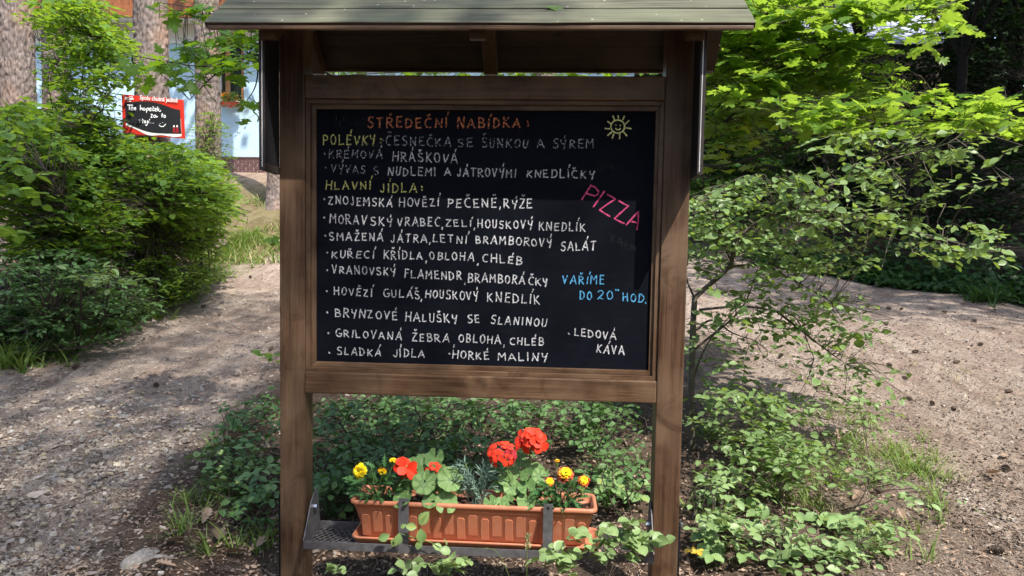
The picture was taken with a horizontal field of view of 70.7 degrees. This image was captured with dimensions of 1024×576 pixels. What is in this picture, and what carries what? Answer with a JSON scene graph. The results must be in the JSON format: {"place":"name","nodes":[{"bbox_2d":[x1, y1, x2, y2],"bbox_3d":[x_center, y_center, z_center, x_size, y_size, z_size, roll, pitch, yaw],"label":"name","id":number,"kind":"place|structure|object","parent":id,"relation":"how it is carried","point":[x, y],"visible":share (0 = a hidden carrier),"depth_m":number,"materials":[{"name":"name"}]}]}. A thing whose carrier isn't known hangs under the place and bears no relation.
{"place":"outdoors","nodes":[
{"label":"outdoors","id":0,"kind":"place"},
{"bbox_2d":[76,178,279,264],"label":"slope grass","id":1,"kind":"structure","parent":0,"point":[257,256],"depth_m":12.81,"materials":[{"name":"green plant"}]},
{"bbox_2d":[0,162,1023,575],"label":"ground","id":2,"kind":"structure","parent":0,"point":[256,288],"depth_m":5.14,"materials":[{"name":"brown soil"}]},
{"bbox_2d":[0,0,37,263],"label":"pine tree","id":3,"kind":"object","parent":2,"relation":"on","point":[17,58],"visible":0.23,"depth_m":9.87,"materials":[{"name":"brown plant"}]},
{"bbox_2d":[0,114,56,243],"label":"bush","id":4,"kind":"object","parent":2,"relation":"on","point":[13,135],"visible":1,"depth_m":4.75,"materials":[{"name":"green plant"}]},
{"bbox_2d":[27,490,51,497],"bbox_3d":[-2.469,1.077,3.767,0.084,0.041,0.088,1,4,3],"label":"stone","id":5,"kind":"object","parent":2,"relation":"on","point":[35,494],"visible":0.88,"depth_m":3.75,"materials":[{"name":"grey stone"}]},
{"bbox_2d":[40,0,67,185],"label":"pine tree","id":6,"kind":"object","parent":2,"relation":"on","point":[54,93],"visible":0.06,"depth_m":13.12,"materials":[{"name":"brown plant"}]},
{"bbox_2d":[0,98,148,303],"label":"bush","id":7,"kind":"object","parent":2,"relation":"on","point":[61,225],"visible":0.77,"depth_m":6.82,"materials":[{"name":"green plant"}]},
{"bbox_2d":[6,0,158,289],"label":"bush","id":8,"kind":"object","parent":2,"relation":"on","point":[79,128],"visible":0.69,"depth_m":7.77,"materials":[{"name":"green plant"}]},
{"bbox_2d":[0,245,167,360],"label":"bush","id":9,"kind":"object","parent":2,"relation":"on","point":[56,314],"visible":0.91,"depth_m":6.17,"materials":[{"name":"green plant"}]},
{"bbox_2d":[56,259,161,351],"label":"bush","id":10,"kind":"object","parent":2,"relation":"on","point":[105,276],"visible":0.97,"depth_m":5.82,"materials":[{"name":"green plant"}]},
{"bbox_2d":[0,263,231,374],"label":"grass","id":11,"kind":"structure","parent":2,"relation":"on","point":[19,361],"depth_m":6.05,"materials":[{"name":"green plant"}]},
{"bbox_2d":[120,548,158,570],"bbox_3d":[-1.645,1.233,3.229,0.126,0.127,0.211,7,1,36],"label":"stone","id":12,"kind":"object","parent":2,"relation":"on","point":[139,557],"visible":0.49,"depth_m":3.19,"materials":[{"name":"grey stone"}]},
{"bbox_2d":[47,137,249,301],"bbox_3d":[-4.103,-0.698,8.216,2.112,1.985,2.989,-1,4,-28],"label":"bush","id":13,"kind":"object","parent":2,"relation":"on","point":[161,186],"visible":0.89,"depth_m":7.47,"materials":[{"name":"green plant"}]},
{"bbox_2d":[61,210,236,309],"bbox_3d":[-4.290,-0.349,8.524,2.445,1.326,2.478,1,4,0],"label":"bush","id":14,"kind":"object","parent":2,"relation":"on","point":[166,270],"visible":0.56,"depth_m":8.14,"materials":[{"name":"green plant"}]},
{"bbox_2d":[132,0,177,285],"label":"pine tree","id":15,"kind":"object","parent":2,"relation":"on","point":[149,27],"visible":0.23,"depth_m":9.65,"materials":[{"name":"brown plant"}]},
{"bbox_2d":[122,94,184,138],"bbox_3d":[-4.746,-2.270,9.550,0.820,0.561,0.030,1,4,-1],"label":"chalk sign","id":16,"kind":"object","parent":15,"relation":"attached to","point":[158,117],"visible":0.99,"depth_m":9.55,"materials":[{"name":"red wood"}]},
{"bbox_2d":[156,558,175,565],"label":"fallen leaf","id":17,"kind":"object","parent":2,"relation":"on","point":[165,562],"visible":1,"depth_m":3.13,"materials":[{"name":"beige plant"}]},
{"bbox_2d":[136,150,248,280],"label":"bush","id":18,"kind":"object","parent":2,"relation":"on","point":[225,218],"visible":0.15,"depth_m":9.27,"materials":[{"name":"green plant"}]},
{"bbox_2d":[0,260,406,575],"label":"gravel","id":19,"kind":"structure","parent":2,"relation":"on","point":[83,500],"depth_m":4.23,"materials":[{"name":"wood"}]},
{"bbox_2d":[201,507,212,522],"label":"fallen leaf","id":20,"kind":"object","parent":2,"relation":"on","point":[206,516],"visible":0.96,"depth_m":3.55,"materials":[{"name":"brown plant"}]},
{"bbox_2d":[140,428,278,556],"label":"grass","id":21,"kind":"structure","parent":2,"relation":"on","point":[206,549],"depth_m":3.47,"materials":[{"name":"green plant"}]},
{"bbox_2d":[181,111,237,253],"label":"bush","id":22,"kind":"object","parent":2,"relation":"on","point":[213,132],"visible":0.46,"depth_m":12.26,"materials":[{"name":"green plant"}]},
{"bbox_2d":[194,0,226,249],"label":"pine tree","id":23,"kind":"object","parent":2,"relation":"on","point":[203,103],"visible":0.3,"depth_m":12.64,"materials":[{"name":"brown plant"}]},
{"bbox_2d":[213,527,226,538],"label":"fallen leaf","id":24,"kind":"object","parent":2,"relation":"on","point":[217,536],"visible":0.76,"depth_m":3.41,"materials":[{"name":"brown plant"}]},
{"bbox_2d":[181,226,277,279],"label":"grass","id":25,"kind":"structure","parent":2,"relation":"on","point":[245,235],"depth_m":12.95,"materials":[{"name":"green plant"}]},
{"bbox_2d":[185,431,279,506],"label":"weed","id":26,"kind":"object","parent":2,"relation":"on","point":[270,486],"visible":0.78,"depth_m":3.75,"materials":[{"name":"green plant"}]},
{"bbox_2d":[193,466,278,527],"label":"weed","id":27,"kind":"object","parent":2,"relation":"on","point":[243,505],"visible":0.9,"depth_m":3.44,"materials":[{"name":"green plant"}]},
{"bbox_2d":[202,386,279,466],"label":"weed","id":28,"kind":"object","parent":2,"relation":"on","point":[235,424],"visible":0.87,"depth_m":4.16,"materials":[{"name":"green plant"}]},
{"bbox_2d":[248,536,267,551],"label":"fallen leaf","id":29,"kind":"object","parent":2,"relation":"on","point":[258,542],"visible":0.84,"depth_m":3.31,"materials":[{"name":"plant"}]},
{"bbox_2d":[251,233,279,367],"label":"weed","id":30,"kind":"object","parent":2,"relation":"on","point":[274,239],"visible":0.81,"depth_m":4.80,"materials":[{"name":"green plant"}]},
{"bbox_2d":[263,113,279,210],"bbox_3d":[-5.108,-9.282,15.384,4.056,15.439,4.298,1,4,0],"label":"pine tree","id":31,"kind":"object","parent":2,"relation":"on","point":[272,199],"visible":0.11,"depth_m":15.63,"materials":[{"name":"brown plant"}]},
{"bbox_2d":[35,0,633,172],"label":"restaurant building","id":32,"kind":"structure","parent":2,"relation":"on","point":[244,139],"depth_m":19.81,"materials":[{"name":"paint"}]},
{"bbox_2d":[220,90,244,107],"bbox_3d":[-7.588,-5.078,19.449,1.076,0.532,0.491,1,4,0],"label":"flower box","id":33,"kind":"object","parent":32,"relation":"on","point":[227,102],"visible":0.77,"depth_m":19.41,"materials":[{"name":"ceramic"}]},
{"bbox_2d":[221,34,243,100],"bbox_3d":[-7.633,-6.017,19.714,0.610,1.818,0.065,1,4,2],"label":"window","id":34,"kind":"structure","parent":32,"relation":"in","point":[227,86],"depth_m":19.71,"materials":[{"name":"brown wood"}]},
{"bbox_2d":[325,563,347,575],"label":"snowberry sprig","id":35,"kind":"object","parent":2,"relation":"on","point":[330,567],"visible":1,"depth_m":2.64,"materials":[{"name":"green plant"}]},
{"bbox_2d":[313,397,382,487],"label":"woodland plant","id":36,"kind":"object","parent":2,"relation":"on","point":[333,413],"visible":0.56,"depth_m":3.93,"materials":[{"name":"green plant"}]},
{"bbox_2d":[313,408,427,518],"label":"woodland plant","id":37,"kind":"object","parent":2,"relation":"on","point":[343,501],"visible":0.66,"depth_m":3.65,"materials":[{"name":"green plant"}]},
{"bbox_2d":[313,433,433,514],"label":"woodland plant","id":38,"kind":"object","parent":2,"relation":"on","point":[347,454],"visible":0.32,"depth_m":3.50,"materials":[{"name":"green plant"}]},
{"bbox_2d":[116,0,651,397],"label":"field maple","id":39,"kind":"object","parent":2,"relation":"on","point":[206,63],"visible":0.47,"depth_m":4.00,"materials":[{"name":"green plant"}]},
{"bbox_2d":[378,511,450,574],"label":"bramble shoot","id":40,"kind":"object","parent":2,"relation":"on","point":[423,519],"visible":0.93,"depth_m":2.75,"materials":[{"name":"green plant"}]},
{"bbox_2d":[313,394,535,427],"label":"woodland plant","id":41,"kind":"object","parent":2,"relation":"on","point":[468,404],"visible":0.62,"depth_m":4.75,"materials":[{"name":"green plant"}]},
{"bbox_2d":[376,395,474,455],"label":"woodland plant","id":42,"kind":"object","parent":2,"relation":"on","point":[412,417],"visible":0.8,"depth_m":4.11,"materials":[{"name":"green plant"}]},
{"bbox_2d":[387,538,486,575],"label":"snowberry sprig","id":43,"kind":"object","parent":2,"relation":"on","point":[441,567],"visible":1,"depth_m":2.61,"materials":[{"name":"green plant"}]},
{"bbox_2d":[410,429,535,489],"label":"woodland plant","id":44,"kind":"object","parent":2,"relation":"on","point":[476,439],"visible":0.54,"depth_m":3.71,"materials":[{"name":"green plant"}]},
{"bbox_2d":[204,0,755,575],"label":"notice board","id":45,"kind":"object","parent":2,"relation":"on","point":[490,232],"visible":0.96,"depth_m":2.83,"materials":[{"name":"wood"}]},
{"bbox_2d":[352,522,599,552],"bbox_3d":[-0.139,0.992,2.872,0.967,0.046,0.197,1,4,3],"label":"planter saucer","id":46,"kind":"object","parent":45,"relation":"on","point":[358,536],"visible":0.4,"depth_m":2.79,"materials":[{"name":"plastic"}]},
{"bbox_2d":[351,485,596,544],"bbox_3d":[-0.149,0.908,2.868,0.960,0.161,0.190,1,4,3],"label":"planter","id":47,"kind":"object","parent":46,"relation":"on","point":[465,521],"visible":0.61,"depth_m":2.80,"materials":[{"name":"ceramic"}]},
{"bbox_2d":[342,454,409,502],"bbox_3d":[-0.532,0.769,2.844,0.289,0.193,0.163,1,4,3],"label":"marigold","id":48,"kind":"object","parent":47,"relation":"in","point":[362,469],"visible":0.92,"depth_m":2.83,"materials":[{"name":"green plant"}]},
{"bbox_2d":[392,448,463,512],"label":"geranium","id":49,"kind":"object","parent":47,"relation":"in","point":[437,475],"visible":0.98,"depth_m":2.81,"materials":[{"name":"green plant"}]},
{"bbox_2d":[449,456,502,504],"bbox_3d":[-0.146,0.760,2.833,0.230,0.210,0.149,1,4,3],"label":"carnation","id":50,"kind":"object","parent":47,"relation":"in","point":[476,491],"visible":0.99,"depth_m":2.83,"materials":[{"name":"green plant"}]},
{"bbox_2d":[483,427,549,509],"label":"geranium","id":51,"kind":"object","parent":47,"relation":"in","point":[533,439],"visible":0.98,"depth_m":2.81,"materials":[{"name":"green plant"}]},
{"bbox_2d":[530,459,591,516],"bbox_3d":[0.192,0.777,2.805,0.257,0.205,0.163,1,4,3],"label":"marigold","id":52,"kind":"object","parent":47,"relation":"in","point":[565,474],"visible":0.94,"depth_m":2.79,"materials":[{"name":"green plant"}]},
{"bbox_2d":[424,408,535,473],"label":"woodland plant","id":53,"kind":"object","parent":2,"relation":"on","point":[503,417],"visible":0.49,"depth_m":4.14,"materials":[{"name":"green plant"}]},
{"bbox_2d":[313,395,650,519],"bbox_3d":[-0.204,0.902,4.387,2.210,0.443,1.887,1,4,0],"label":"shrub","id":54,"kind":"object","parent":2,"relation":"on","point":[455,455],"depth_m":4.14,"materials":[{"name":"green plant"}]},
{"bbox_2d":[478,532,531,575],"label":"grass stalk","id":55,"kind":"object","parent":2,"relation":"on","point":[527,541],"depth_m":2.68,"materials":[{"name":"beige plant"}]},
{"bbox_2d":[0,260,1023,575],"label":"bark crumbs","id":56,"kind":"object","parent":2,"relation":"on","point":[956,484],"visible":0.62,"depth_m":4.58,"materials":[{"name":"brown wood"}]},
{"bbox_2d":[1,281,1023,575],"bbox_3d":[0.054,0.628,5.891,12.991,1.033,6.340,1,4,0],"label":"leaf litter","id":57,"kind":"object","parent":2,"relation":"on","point":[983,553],"visible":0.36,"depth_m":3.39,"materials":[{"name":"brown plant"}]},
{"bbox_2d":[492,402,603,449],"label":"woodland plant","id":58,"kind":"object","parent":2,"relation":"on","point":[545,408],"visible":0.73,"depth_m":4.43,"materials":[{"name":"green plant"}]},
{"bbox_2d":[507,400,645,426],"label":"woodland plant","id":59,"kind":"object","parent":2,"relation":"on","point":[559,403],"visible":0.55,"depth_m":4.75,"materials":[{"name":"green plant"}]},
{"bbox_2d":[525,513,675,575],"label":"snowberry sprig","id":60,"kind":"object","parent":2,"relation":"on","point":[564,563],"visible":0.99,"depth_m":2.66,"materials":[{"name":"green plant"}]},
{"bbox_2d":[554,402,651,459],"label":"woodland plant","id":61,"kind":"object","parent":2,"relation":"on","point":[600,409],"visible":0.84,"depth_m":4.14,"materials":[{"name":"green plant"}]},
{"bbox_2d":[591,468,623,485],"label":"strawberry plant","id":62,"kind":"object","parent":2,"relation":"on","point":[607,474],"visible":0.41,"depth_m":3.98,"materials":[{"name":"green plant"}]},
{"bbox_2d":[593,482,627,494],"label":"strawberry plant","id":63,"kind":"object","parent":2,"relation":"on","point":[612,491],"visible":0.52,"depth_m":3.81,"materials":[{"name":"green plant"}]},
{"bbox_2d":[572,447,650,515],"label":"woodland plant","id":64,"kind":"object","parent":2,"relation":"on","point":[627,464],"visible":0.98,"depth_m":3.65,"materials":[{"name":"green plant"}]},
{"bbox_2d":[616,489,649,506],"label":"strawberry plant","id":65,"kind":"object","parent":2,"relation":"on","point":[633,498],"visible":0.69,"depth_m":3.71,"materials":[{"name":"green plant"}]},
{"bbox_2d":[684,546,702,559],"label":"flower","id":66,"kind":"object","parent":2,"relation":"on","point":[694,550],"visible":1,"depth_m":3.24,"materials":[{"name":"yellow plant"}]},
{"bbox_2d":[690,529,725,553],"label":"strawberry plant","id":67,"kind":"object","parent":2,"relation":"on","point":[697,535],"visible":0.71,"depth_m":3.32,"materials":[{"name":"green plant"}]},
{"bbox_2d":[399,246,1023,575],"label":"gravel","id":68,"kind":"structure","parent":2,"relation":"on","point":[961,498],"depth_m":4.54,"materials":[{"name":"grey gravel"}]},
{"bbox_2d":[683,458,772,551],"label":"ground plant","id":69,"kind":"object","parent":2,"relation":"on","point":[708,521],"visible":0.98,"depth_m":3.38,"materials":[{"name":"green plant"}]},
{"bbox_2d":[697,547,758,567],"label":"strawberry plant","id":70,"kind":"object","parent":2,"relation":"on","point":[710,556],"visible":1,"depth_m":3.20,"materials":[{"name":"green plant"}]},
{"bbox_2d":[689,51,807,245],"bbox_3d":[4.135,-2.824,13.354,3.243,4.146,3.829,2,4,9],"label":"forest bush","id":71,"kind":"object","parent":2,"relation":"on","point":[766,159],"visible":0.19,"depth_m":12.75,"materials":[{"name":"green plant"}]},
{"bbox_2d":[735,496,768,516],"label":"strawberry plant","id":72,"kind":"object","parent":2,"relation":"on","point":[752,502],"visible":0.8,"depth_m":3.69,"materials":[{"name":"green plant"}]},
{"bbox_2d":[494,282,1023,565],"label":"larger chips","id":73,"kind":"object","parent":2,"relation":"on","point":[891,410],"visible":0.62,"depth_m":5.75,"materials":[{"name":"wood"}]},
{"bbox_2d":[694,449,826,511],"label":"ground plant","id":74,"kind":"object","parent":2,"relation":"on","point":[759,478],"visible":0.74,"depth_m":3.74,"materials":[{"name":"green plant"}]},
{"bbox_2d":[682,384,850,486],"bbox_3d":[1.417,0.828,4.139,0.960,0.580,1.132,1,4,0],"label":"ground plant","id":75,"kind":"object","parent":2,"relation":"on","point":[751,438],"visible":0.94,"depth_m":3.98,"materials":[{"name":"green plant"}]},
{"bbox_2d":[760,546,817,564],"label":"strawberry plant","id":76,"kind":"object","parent":2,"relation":"on","point":[795,551],"visible":0.63,"depth_m":3.23,"materials":[{"name":"green plant"}]},
{"bbox_2d":[692,133,921,232],"bbox_3d":[6.043,-2.157,14.929,5.477,2.502,3.654,1,4,0],"label":"forest bush","id":77,"kind":"object","parent":2,"relation":"on","point":[822,165],"visible":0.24,"depth_m":14.05,"materials":[{"name":"green plant"}]},
{"bbox_2d":[679,395,967,563],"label":"grass","id":78,"kind":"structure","parent":2,"relation":"on","point":[909,466],"depth_m":4.19,"materials":[{"name":"green plant"}]},
{"bbox_2d":[634,0,1023,166],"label":"distant wood","id":79,"kind":"object","parent":2,"relation":"on","point":[974,48],"depth_m":31.19,"materials":[{"name":"green plant"}]},
{"bbox_2d":[636,0,1023,404],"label":"field maple","id":80,"kind":"object","parent":2,"relation":"on","point":[751,96],"visible":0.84,"depth_m":4.76,"materials":[{"name":"green plant"}]},
{"bbox_2d":[748,506,920,575],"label":"ground plant","id":81,"kind":"object","parent":2,"relation":"on","point":[857,545],"visible":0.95,"depth_m":3.22,"materials":[{"name":"green plant"}]},
{"bbox_2d":[805,511,863,530],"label":"strawberry plant","id":82,"kind":"object","parent":2,"relation":"on","point":[827,519],"visible":0.66,"depth_m":3.58,"materials":[{"name":"green plant"}]},
{"bbox_2d":[748,15,943,165],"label":"shed","id":83,"kind":"structure","parent":2,"relation":"on","point":[894,24],"depth_m":26.70,"materials":[{"name":"white"}]},
{"bbox_2d":[790,385,906,462],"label":"ground plant","id":84,"kind":"object","parent":2,"relation":"on","point":[858,420],"visible":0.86,"depth_m":4.39,"materials":[{"name":"green plant"}]},
{"bbox_2d":[772,443,926,515],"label":"ground plant","id":85,"kind":"object","parent":2,"relation":"on","point":[850,476],"visible":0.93,"depth_m":3.66,"materials":[{"name":"green plant"}]},
{"bbox_2d":[683,120,1022,450],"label":"sapling","id":86,"kind":"object","parent":2,"relation":"on","point":[804,203],"visible":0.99,"depth_m":4.25,"materials":[{"name":"green plant"}]},
{"bbox_2d":[846,22,868,163],"bbox_3d":[9.524,-9.396,19.345,10.635,12.291,10.551,1,4,0],"label":"forest tree","id":87,"kind":"object","parent":2,"relation":"on","point":[856,31],"visible":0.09,"depth_m":19.61,"materials":[{"name":"brown plant"}]},
{"bbox_2d":[703,185,1023,304],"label":"ground ivy","id":88,"kind":"object","parent":2,"relation":"on","point":[934,285],"visible":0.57,"depth_m":10.64,"materials":[{"name":"green plant"}]},
{"bbox_2d":[758,34,985,189],"bbox_3d":[8.285,-4.038,16.218,6.621,3.969,3.694,1,4,0],"label":"forest bush","id":89,"kind":"object","parent":2,"relation":"on","point":[918,60],"visible":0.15,"depth_m":15.58,"materials":[{"name":"green plant"}]},
{"bbox_2d":[789,299,974,525],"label":"grass","id":90,"kind":"structure","parent":2,"relation":"on","point":[873,453],"depth_m":4.29,"materials":[{"name":"green plant"}]},
{"bbox_2d":[802,393,986,514],"bbox_3d":[1.954,0.881,3.977,0.633,0.530,1.407,0,4,-10],"label":"ground plant","id":91,"kind":"object","parent":2,"relation":"on","point":[855,399],"visible":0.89,"depth_m":3.89,"materials":[{"name":"green plant"}]},
{"bbox_2d":[897,508,906,520],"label":"fallen leaf","id":92,"kind":"object","parent":2,"relation":"on","point":[902,513],"visible":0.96,"depth_m":3.69,"materials":[{"name":"beige plant"}]},
{"bbox_2d":[781,251,1023,307],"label":"grass","id":93,"kind":"structure","parent":2,"relation":"on","point":[988,298],"depth_m":9.65,"materials":[{"name":"green plant"}]},
{"bbox_2d":[843,107,1023,242],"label":"forest bush","id":94,"kind":"object","parent":2,"relation":"on","point":[1000,210],"visible":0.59,"depth_m":12.76,"materials":[{"name":"green plant"}]},
{"bbox_2d":[935,0,957,163],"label":"forest tree","id":95,"kind":"object","parent":2,"relation":"on","point":[946,82],"visible":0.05,"depth_m":19.08,"materials":[{"name":"brown plant"}]},
{"bbox_2d":[907,0,1023,184],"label":"forest bush","id":96,"kind":"object","parent":2,"relation":"on","point":[995,21],"visible":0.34,"depth_m":15.52,"materials":[{"name":"green plant"}]},
{"bbox_2d":[935,0,999,211],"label":"forest tree","id":97,"kind":"object","parent":2,"relation":"on","point":[962,49],"visible":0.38,"depth_m":14.27,"materials":[{"name":"brown plant"}]},
{"bbox_2d":[918,0,1021,165],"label":"forest tree","id":98,"kind":"object","parent":2,"relation":"on","point":[1001,3],"visible":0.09,"depth_m":21.63,"materials":[{"name":"brown plant"}]},
{"bbox_2d":[988,545,1004,553],"bbox_3d":[2.268,1.222,3.379,0.067,0.043,0.043,-2,11,15],"label":"pine cone","id":99,"kind":"object","parent":2,"relation":"on","point":[993,550],"visible":1,"depth_m":3.37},
{"bbox_2d":[986,0,1023,197],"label":"forest tree","id":100,"kind":"object","parent":2,"relation":"on","point":[1018,39],"visible":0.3,"depth_m":15.74,"materials":[{"name":"brown plant"}]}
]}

